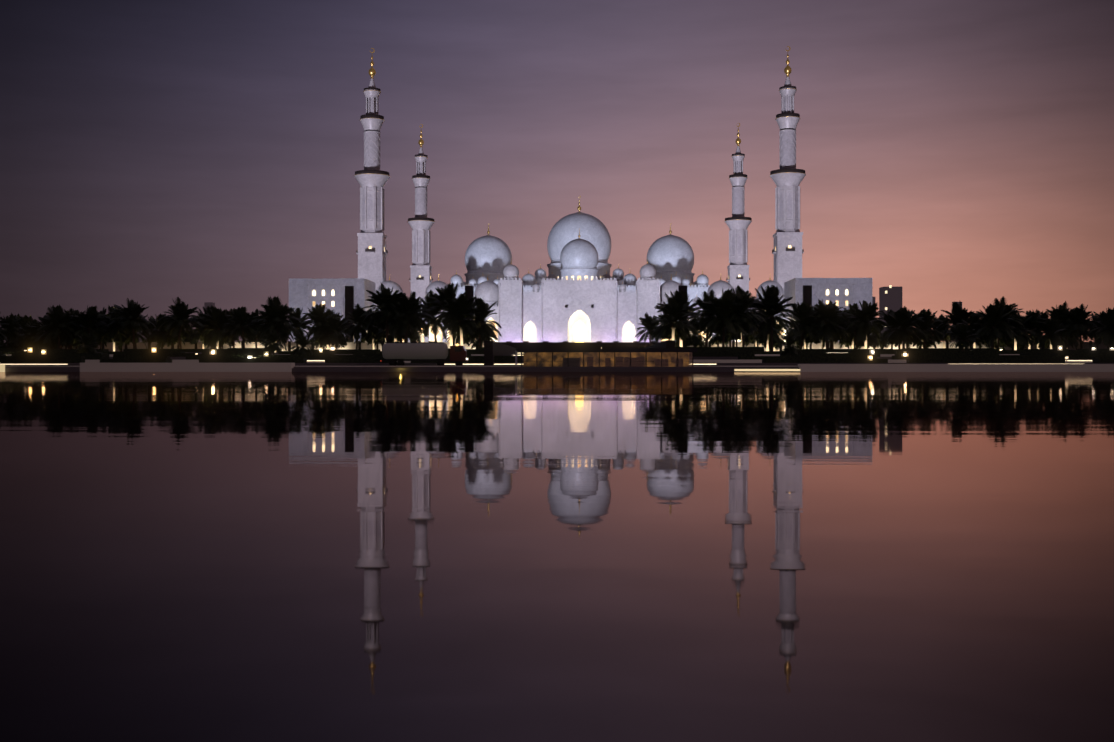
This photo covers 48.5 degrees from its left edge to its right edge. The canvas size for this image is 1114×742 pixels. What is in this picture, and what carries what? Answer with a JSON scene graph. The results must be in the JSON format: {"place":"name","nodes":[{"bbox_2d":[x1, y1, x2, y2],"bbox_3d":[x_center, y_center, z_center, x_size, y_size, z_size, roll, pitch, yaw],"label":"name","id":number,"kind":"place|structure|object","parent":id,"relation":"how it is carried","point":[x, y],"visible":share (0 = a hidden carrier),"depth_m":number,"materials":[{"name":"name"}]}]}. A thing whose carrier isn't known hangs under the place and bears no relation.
{"place":"outdoors","nodes":[
{"label":"outdoors","id":0,"kind":"place"},
{"bbox_2d":[146,285,961,341],"bbox_3d":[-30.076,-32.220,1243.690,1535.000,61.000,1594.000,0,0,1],"label":"distant buildings","id":1,"kind":"structure","parent":0,"point":[890,297],"depth_m":895.73,"materials":[{"name":"grey concrete"}]},
{"bbox_2d":[0,372,1113,741],"bbox_3d":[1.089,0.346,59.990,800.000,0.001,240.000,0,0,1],"label":"water","id":2,"kind":"structure","parent":0,"point":[556,556],"depth_m":3.02,"materials":[{"name":"liquid"}]},
{"bbox_2d":[0,340,1113,371],"bbox_3d":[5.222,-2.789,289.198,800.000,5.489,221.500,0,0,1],"label":"ground","id":3,"kind":"structure","parent":0,"point":[492,356],"depth_m":210.30,"materials":[{"name":"beige stone"}]},
{"bbox_2d":[0,313,22,347],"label":"palm","id":4,"kind":"object","parent":3,"relation":"on","point":[15,317],"depth_m":404.75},
{"bbox_2d":[0,313,23,347],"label":"palm","id":5,"kind":"object","parent":3,"relation":"on","point":[11,326],"depth_m":375.69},
{"bbox_2d":[6,314,38,349],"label":"palm","id":6,"kind":"object","parent":3,"relation":"on","point":[26,318],"depth_m":401.54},
{"bbox_2d":[12,321,34,350],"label":"palm","id":7,"kind":"object","parent":3,"relation":"on","point":[23,331],"depth_m":387.35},
{"bbox_2d":[18,319,46,348],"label":"palm","id":8,"kind":"object","parent":3,"relation":"on","point":[28,342],"depth_m":375.68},
{"bbox_2d":[29,315,56,348],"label":"palm","id":9,"kind":"object","parent":3,"relation":"on","point":[50,342],"depth_m":358.10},
{"bbox_2d":[41,313,73,348],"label":"palm","id":10,"kind":"object","parent":3,"relation":"on","point":[55,339],"depth_m":357.73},
{"bbox_2d":[36,304,82,348],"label":"palm","id":11,"kind":"object","parent":3,"relation":"on","point":[58,319],"depth_m":346.87,"materials":[{"name":"plant"}]},
{"bbox_2d":[54,309,94,348],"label":"palm","id":12,"kind":"object","parent":3,"relation":"on","point":[75,312],"depth_m":356.56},
{"bbox_2d":[63,305,110,343],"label":"palm","id":13,"kind":"object","parent":3,"relation":"on","point":[90,318],"depth_m":347.25,"materials":[{"name":"green"}]},
{"bbox_2d":[91,307,109,348],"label":"palm","id":14,"kind":"object","parent":3,"relation":"on","point":[103,311],"depth_m":361.94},
{"bbox_2d":[96,305,126,350],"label":"palm","id":15,"kind":"object","parent":3,"relation":"on","point":[110,309],"depth_m":360.22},
{"bbox_2d":[95,313,132,350],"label":"palm","id":16,"kind":"object","parent":3,"relation":"on","point":[112,326],"depth_m":348.31,"materials":[{"name":"green"}]},
{"bbox_2d":[108,331,140,350],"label":"palm","id":17,"kind":"object","parent":3,"relation":"on","point":[119,346],"depth_m":365.31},
{"bbox_2d":[106,299,155,348],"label":"palm","id":18,"kind":"object","parent":3,"relation":"on","point":[131,313],"depth_m":342.13,"materials":[{"name":"plant"}]},
{"bbox_2d":[121,314,152,348],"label":"palm","id":19,"kind":"object","parent":3,"relation":"on","point":[130,339],"depth_m":354.83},
{"bbox_2d":[148,313,180,348],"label":"palm","id":20,"kind":"object","parent":3,"relation":"on","point":[160,335],"depth_m":355.88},
{"bbox_2d":[155,316,184,348],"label":"palm","id":21,"kind":"object","parent":3,"relation":"on","point":[167,342],"depth_m":390.67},
{"bbox_2d":[158,297,203,348],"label":"palm","id":22,"kind":"object","parent":3,"relation":"on","point":[180,315],"depth_m":345.89,"materials":[{"name":"plant"}]},
{"bbox_2d":[163,317,202,348],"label":"palm","id":23,"kind":"object","parent":3,"relation":"on","point":[186,336],"depth_m":357.81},
{"bbox_2d":[191,313,208,348],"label":"palm","id":24,"kind":"object","parent":3,"relation":"on","point":[195,330],"depth_m":374.61,"materials":[{"name":"green"}]},
{"bbox_2d":[191,305,229,348],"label":"palm","id":25,"kind":"object","parent":3,"relation":"on","point":[203,322],"depth_m":357.07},
{"bbox_2d":[199,308,239,348],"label":"palm","id":26,"kind":"object","parent":3,"relation":"on","point":[216,315],"depth_m":349.74,"materials":[{"name":"green"}]},
{"bbox_2d":[204,339,235,348],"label":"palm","id":27,"kind":"object","parent":3,"relation":"on","point":[219,347],"depth_m":371.95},
{"bbox_2d":[205,317,240,348],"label":"palm","id":28,"kind":"object","parent":3,"relation":"on","point":[221,342],"depth_m":356.62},
{"bbox_2d":[213,308,255,347],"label":"palm","id":29,"kind":"object","parent":3,"relation":"on","point":[228,336],"depth_m":350.33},
{"bbox_2d":[222,306,260,347],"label":"palm","id":30,"kind":"object","parent":3,"relation":"on","point":[241,318],"depth_m":334.72,"materials":[{"name":"plant"}]},
{"bbox_2d":[238,309,264,347],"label":"palm","id":31,"kind":"object","parent":3,"relation":"on","point":[255,313],"depth_m":354.58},
{"bbox_2d":[253,305,292,344],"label":"palm","id":32,"kind":"object","parent":3,"relation":"on","point":[266,325],"depth_m":340.89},
{"bbox_2d":[260,330,286,354],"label":"palm","id":33,"kind":"object","parent":3,"relation":"on","point":[273,337],"depth_m":246.47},
{"bbox_2d":[255,318,291,351],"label":"palm","id":34,"kind":"object","parent":3,"relation":"on","point":[284,339],"depth_m":346.27,"materials":[{"name":"green"}]},
{"bbox_2d":[252,296,301,351],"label":"palm","id":35,"kind":"object","parent":3,"relation":"on","point":[277,310],"depth_m":337.23,"materials":[{"name":"plant"}]},
{"bbox_2d":[287,307,312,347],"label":"palm","id":36,"kind":"object","parent":3,"relation":"on","point":[297,313],"depth_m":361.53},
{"bbox_2d":[290,335,315,354],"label":"palm","id":37,"kind":"object","parent":3,"relation":"on","point":[302,342],"depth_m":232.39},
{"bbox_2d":[297,303,341,348],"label":"palm","id":38,"kind":"object","parent":3,"relation":"on","point":[317,314],"depth_m":336.51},
{"bbox_2d":[313,315,350,348],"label":"palm","id":39,"kind":"object","parent":3,"relation":"on","point":[335,339],"depth_m":334.92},
{"bbox_2d":[318,315,349,348],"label":"palm","id":40,"kind":"object","parent":3,"relation":"on","point":[338,329],"depth_m":362.62,"materials":[{"name":"green"}]},
{"bbox_2d":[340,303,379,348],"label":"palm","id":41,"kind":"object","parent":3,"relation":"on","point":[357,321],"depth_m":348.34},
{"bbox_2d":[354,311,385,348],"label":"palm","id":42,"kind":"object","parent":3,"relation":"on","point":[363,339],"depth_m":357.06,"materials":[{"name":"green"}]},
{"bbox_2d":[361,310,385,348],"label":"palm","id":43,"kind":"object","parent":3,"relation":"on","point":[368,340],"depth_m":365.61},
{"bbox_2d":[360,283,410,341],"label":"palm","id":44,"kind":"object","parent":3,"relation":"on","point":[383,298],"depth_m":290.37,"materials":[{"name":"plant"}]},
{"bbox_2d":[369,322,402,344],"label":"palm","id":45,"kind":"object","parent":3,"relation":"on","point":[374,337],"depth_m":354.46,"materials":[{"name":"green"}]},
{"bbox_2d":[377,314,415,341],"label":"palm","id":46,"kind":"object","parent":3,"relation":"on","point":[383,333],"depth_m":343.97,"materials":[{"name":"green"}]},
{"bbox_2d":[377,302,419,341],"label":"palm","id":47,"kind":"object","parent":3,"relation":"on","point":[393,334],"depth_m":336.87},
{"bbox_2d":[378,291,433,341],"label":"palm","id":48,"kind":"object","parent":3,"relation":"on","point":[408,306],"depth_m":290.89,"materials":[{"name":"plant"}]},
{"bbox_2d":[408,322,430,341],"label":"palm","id":49,"kind":"object","parent":3,"relation":"on","point":[414,339],"depth_m":383.84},
{"bbox_2d":[381,341,467,365],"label":"tanker truck","id":50,"kind":"object","parent":3,"relation":"on","point":[400,353],"depth_m":201.88,"materials":[{"name":"beige paint"}]},
{"bbox_2d":[413,290,446,341],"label":"palm","id":51,"kind":"object","parent":3,"relation":"on","point":[432,321],"depth_m":317.20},
{"bbox_2d":[423,282,474,345],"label":"palm","id":52,"kind":"object","parent":3,"relation":"on","point":[448,292],"depth_m":307.47,"materials":[{"name":"green"}]},
{"bbox_2d":[442,319,470,345],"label":"palm","id":53,"kind":"object","parent":3,"relation":"on","point":[456,339],"depth_m":377.21,"materials":[{"name":"green"}]},
{"bbox_2d":[435,293,478,345],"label":"palm","id":54,"kind":"object","parent":3,"relation":"on","point":[459,306],"depth_m":292.48,"materials":[{"name":"green"}]},
{"bbox_2d":[460,298,501,346],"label":"palm","id":55,"kind":"object","parent":3,"relation":"on","point":[484,330],"depth_m":294.28,"materials":[{"name":"plant"}]},
{"bbox_2d":[468,332,493,348],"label":"palm","id":56,"kind":"object","parent":3,"relation":"on","point":[477,343],"depth_m":362.58,"materials":[{"name":"green"}]},
{"bbox_2d":[515,348,696,366],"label":"pavilion","id":57,"kind":"structure","parent":3,"relation":"on","point":[606,357],"depth_m":183.53,"materials":[{"name":"glass"}]},
{"bbox_2d":[634,312,664,345],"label":"palm","id":58,"kind":"object","parent":3,"relation":"on","point":[649,325],"depth_m":362.08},
{"bbox_2d":[653,313,679,342],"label":"palm","id":59,"kind":"object","parent":3,"relation":"on","point":[663,317],"depth_m":366.62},
{"bbox_2d":[651,297,698,343],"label":"palm","id":60,"kind":"object","parent":3,"relation":"on","point":[673,311],"depth_m":291.91,"materials":[{"name":"green"}]},
{"bbox_2d":[654,289,706,346],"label":"palm","id":61,"kind":"object","parent":3,"relation":"on","point":[681,297],"depth_m":318.17,"materials":[{"name":"green"}]},
{"bbox_2d":[678,318,705,346],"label":"palm","id":62,"kind":"object","parent":3,"relation":"on","point":[696,342],"depth_m":362.45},
{"bbox_2d":[681,289,730,346],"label":"palm","id":63,"kind":"object","parent":3,"relation":"on","point":[703,319],"depth_m":298.37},
{"bbox_2d":[698,331,734,346],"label":"palm","id":64,"kind":"object","parent":3,"relation":"on","point":[713,340],"depth_m":361.74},
{"bbox_2d":[695,288,751,346],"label":"palm","id":65,"kind":"object","parent":3,"relation":"on","point":[724,305],"depth_m":289.97,"materials":[{"name":"plant"}]},
{"bbox_2d":[712,317,746,346],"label":"palm","id":66,"kind":"object","parent":3,"relation":"on","point":[730,338],"depth_m":354.02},
{"bbox_2d":[717,285,762,339],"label":"palm","id":67,"kind":"object","parent":3,"relation":"on","point":[740,289],"depth_m":317.22,"materials":[{"name":"green"}]},
{"bbox_2d":[720,289,766,346],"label":"palm","id":68,"kind":"object","parent":3,"relation":"on","point":[744,324],"depth_m":292.50,"materials":[{"name":"plant"}]},
{"bbox_2d":[744,318,769,346],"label":"palm","id":69,"kind":"object","parent":3,"relation":"on","point":[750,339],"depth_m":359.44,"materials":[{"name":"green"}]},
{"bbox_2d":[749,313,785,350],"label":"palm","id":70,"kind":"object","parent":3,"relation":"on","point":[765,339],"depth_m":332.48,"materials":[{"name":"green"}]},
{"bbox_2d":[747,285,800,350],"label":"palm","id":71,"kind":"object","parent":3,"relation":"on","point":[769,304],"depth_m":300.80,"materials":[{"name":"plant"}]},
{"bbox_2d":[769,322,785,350],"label":"palm","id":72,"kind":"object","parent":3,"relation":"on","point":[776,326],"depth_m":376.25,"materials":[{"name":"green"}]},
{"bbox_2d":[778,333,801,355],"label":"palm","id":73,"kind":"object","parent":3,"relation":"on","point":[790,348],"depth_m":234.70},
{"bbox_2d":[781,301,820,348],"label":"palm","id":74,"kind":"object","parent":3,"relation":"on","point":[802,311],"depth_m":333.49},
{"bbox_2d":[784,318,818,348],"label":"palm","id":75,"kind":"object","parent":3,"relation":"on","point":[796,344],"depth_m":353.72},
{"bbox_2d":[789,320,819,348],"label":"palm","id":76,"kind":"object","parent":3,"relation":"on","point":[805,344],"depth_m":349.83,"materials":[{"name":"green"}]},
{"bbox_2d":[803,300,848,348],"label":"palm","id":77,"kind":"object","parent":3,"relation":"on","point":[825,321],"depth_m":331.86,"materials":[{"name":"plant"}]},
{"bbox_2d":[805,303,846,348],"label":"palm","id":78,"kind":"object","parent":3,"relation":"on","point":[821,337],"depth_m":344.60,"materials":[{"name":"green"}]},
{"bbox_2d":[813,304,854,348],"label":"palm","id":79,"kind":"object","parent":3,"relation":"on","point":[846,333],"depth_m":340.89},
{"bbox_2d":[840,303,872,348],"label":"palm","id":80,"kind":"object","parent":3,"relation":"on","point":[851,311],"depth_m":353.24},
{"bbox_2d":[839,320,873,348],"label":"palm","id":81,"kind":"object","parent":3,"relation":"on","point":[849,342],"depth_m":364.58,"materials":[{"name":"green"}]},
{"bbox_2d":[843,300,888,348],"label":"palm","id":82,"kind":"object","parent":3,"relation":"on","point":[866,314],"depth_m":330.61,"materials":[{"name":"green"}]},
{"bbox_2d":[851,323,882,348],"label":"palm","id":83,"kind":"object","parent":3,"relation":"on","point":[872,341],"depth_m":357.60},
{"bbox_2d":[868,320,889,348],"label":"palm","id":84,"kind":"object","parent":3,"relation":"on","point":[881,326],"depth_m":385.86,"materials":[{"name":"green"}]},
{"bbox_2d":[875,310,909,348],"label":"palm","id":85,"kind":"object","parent":3,"relation":"on","point":[890,320],"depth_m":348.33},
{"bbox_2d":[893,325,911,347],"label":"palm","id":86,"kind":"object","parent":3,"relation":"on","point":[908,342],"depth_m":350.83,"materials":[{"name":"green"}]},
{"bbox_2d":[883,306,925,347],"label":"palm","id":87,"kind":"object","parent":3,"relation":"on","point":[903,318],"depth_m":334.88,"materials":[{"name":"plant"}]},
{"bbox_2d":[912,328,936,347],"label":"palm","id":88,"kind":"object","parent":3,"relation":"on","point":[920,344],"depth_m":372.40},
{"bbox_2d":[908,309,944,347],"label":"palm","id":89,"kind":"object","parent":3,"relation":"on","point":[928,319],"depth_m":341.10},
{"bbox_2d":[925,314,955,347],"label":"palm","id":90,"kind":"object","parent":3,"relation":"on","point":[942,329],"depth_m":366.09,"materials":[{"name":"green"}]},
{"bbox_2d":[935,301,978,347],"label":"palm","id":91,"kind":"object","parent":3,"relation":"on","point":[958,314],"depth_m":344.97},
{"bbox_2d":[947,324,980,350],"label":"palm","id":92,"kind":"object","parent":3,"relation":"on","point":[962,333],"depth_m":247.66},
{"bbox_2d":[954,313,987,347],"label":"palm","id":93,"kind":"object","parent":3,"relation":"on","point":[972,320],"depth_m":334.28,"materials":[{"name":"brown"}]},
{"bbox_2d":[971,304,1017,347],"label":"palm","id":94,"kind":"object","parent":3,"relation":"on","point":[994,316],"depth_m":328.96,"materials":[{"name":"plant"}]},
{"bbox_2d":[979,297,1023,347],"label":"palm","id":95,"kind":"object","parent":3,"relation":"on","point":[1008,308],"depth_m":335.64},
{"bbox_2d":[985,321,1017,344],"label":"palm","id":96,"kind":"object","parent":3,"relation":"on","point":[1005,335],"depth_m":341.14,"materials":[{"name":"brown"}]},
{"bbox_2d":[994,340,1017,347],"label":"palm","id":97,"kind":"object","parent":3,"relation":"on","point":[1010,345],"depth_m":354.08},
{"bbox_2d":[994,312,1036,349],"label":"palm","id":98,"kind":"object","parent":3,"relation":"on","point":[1020,339],"depth_m":340.91,"materials":[{"name":"brown"}]},
{"bbox_2d":[1019,310,1046,348],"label":"palm","id":99,"kind":"object","parent":3,"relation":"on","point":[1033,322],"depth_m":346.80,"materials":[{"name":"brown"}]},
{"bbox_2d":[1025,310,1050,348],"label":"palm","id":100,"kind":"object","parent":3,"relation":"on","point":[1044,315],"depth_m":369.14,"materials":[{"name":"brown"}]},
{"bbox_2d":[1030,318,1067,348],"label":"palm","id":101,"kind":"object","parent":3,"relation":"on","point":[1050,327],"depth_m":343.27,"materials":[{"name":"brown"}]},
{"bbox_2d":[1035,330,1067,348],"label":"palm","id":102,"kind":"object","parent":3,"relation":"on","point":[1047,346],"depth_m":363.89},
{"bbox_2d":[1041,301,1077,346],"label":"palm","id":103,"kind":"object","parent":3,"relation":"on","point":[1061,309],"depth_m":356.35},
{"bbox_2d":[1045,304,1078,348],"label":"palm","id":104,"kind":"object","parent":3,"relation":"on","point":[1066,322],"depth_m":360.63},
{"bbox_2d":[1059,303,1102,348],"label":"palm","id":105,"kind":"object","parent":3,"relation":"on","point":[1079,315],"depth_m":352.34,"materials":[{"name":"plant"}]},
{"bbox_2d":[1082,313,1104,348],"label":"palm","id":106,"kind":"object","parent":3,"relation":"on","point":[1095,319],"depth_m":382.23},
{"bbox_2d":[1087,307,1113,348],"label":"palm","id":107,"kind":"object","parent":3,"relation":"on","point":[1106,337],"depth_m":344.93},
{"bbox_2d":[0,0,1113,348],"label":"sky","id":108,"kind":"structure","parent":0,"point":[197,152],"materials":[{"name":"purple"}]},
{"bbox_2d":[289,278,871,341],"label":"building wings","id":109,"kind":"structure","parent":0,"point":[305,294],"depth_m":416.35,"materials":[{"name":"stone"}]},
{"label":"ground","id":110,"kind":"structure","parent":0,"visible":0},
{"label":"mosque podium","id":111,"kind":"structure","parent":110,"relation":"on","visible":0},
{"bbox_2d":[138,316,167,341],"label":"palm","id":112,"kind":"object","parent":111,"relation":"on","point":[149,325],"depth_m":402.78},
{"bbox_2d":[354,48,389,289],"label":"minaret","id":113,"kind":"object","parent":111,"relation":"on","point":[372,178],"depth_m":438.82,"materials":[{"name":"stone"}]},
{"bbox_2d":[407,124,434,304],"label":"minaret","id":114,"kind":"object","parent":111,"relation":"on","point":[421,224],"depth_m":576.02,"materials":[{"name":"stone"}]},
{"bbox_2d":[345,285,811,341],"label":"light towers","id":115,"kind":"structure","parent":111,"relation":"on","point":[469,290],"depth_m":400.02,"materials":[{"name":"grey"}]},
{"bbox_2d":[498,259,660,341],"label":"mosque facade","id":116,"kind":"structure","parent":111,"relation":"on","point":[556,309],"depth_m":424.88,"materials":[{"name":"stone"}]},
{"bbox_2d":[560,228,598,279],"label":"dome","id":117,"kind":"structure","parent":116,"relation":"on","point":[579,257],"depth_m":439.43,"materials":[{"name":"stone"}]},
{"bbox_2d":[450,196,709,304],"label":"domes","id":118,"kind":"structure","parent":111,"relation":"on","point":[489,256],"depth_m":628.82,"materials":[{"name":"stone"}]},
{"bbox_2d":[372,274,787,341],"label":"mosque arcade wings","id":119,"kind":"object","parent":111,"relation":"on","point":[487,291],"depth_m":429.84},
{"bbox_2d":[55,341,1106,350],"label":"hedge","id":120,"kind":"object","parent":111,"relation":"on","point":[596,344],"depth_m":394.08,"materials":[{"name":"beige"}]},
{"bbox_2d":[724,123,751,292],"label":"minaret","id":121,"kind":"object","parent":111,"relation":"on","point":[738,222],"depth_m":573.56,"materials":[{"name":"stone"}]},
{"bbox_2d":[770,46,805,290],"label":"minaret","id":122,"kind":"object","parent":111,"relation":"on","point":[787,177],"depth_m":436.28,"materials":[{"name":"stone"}]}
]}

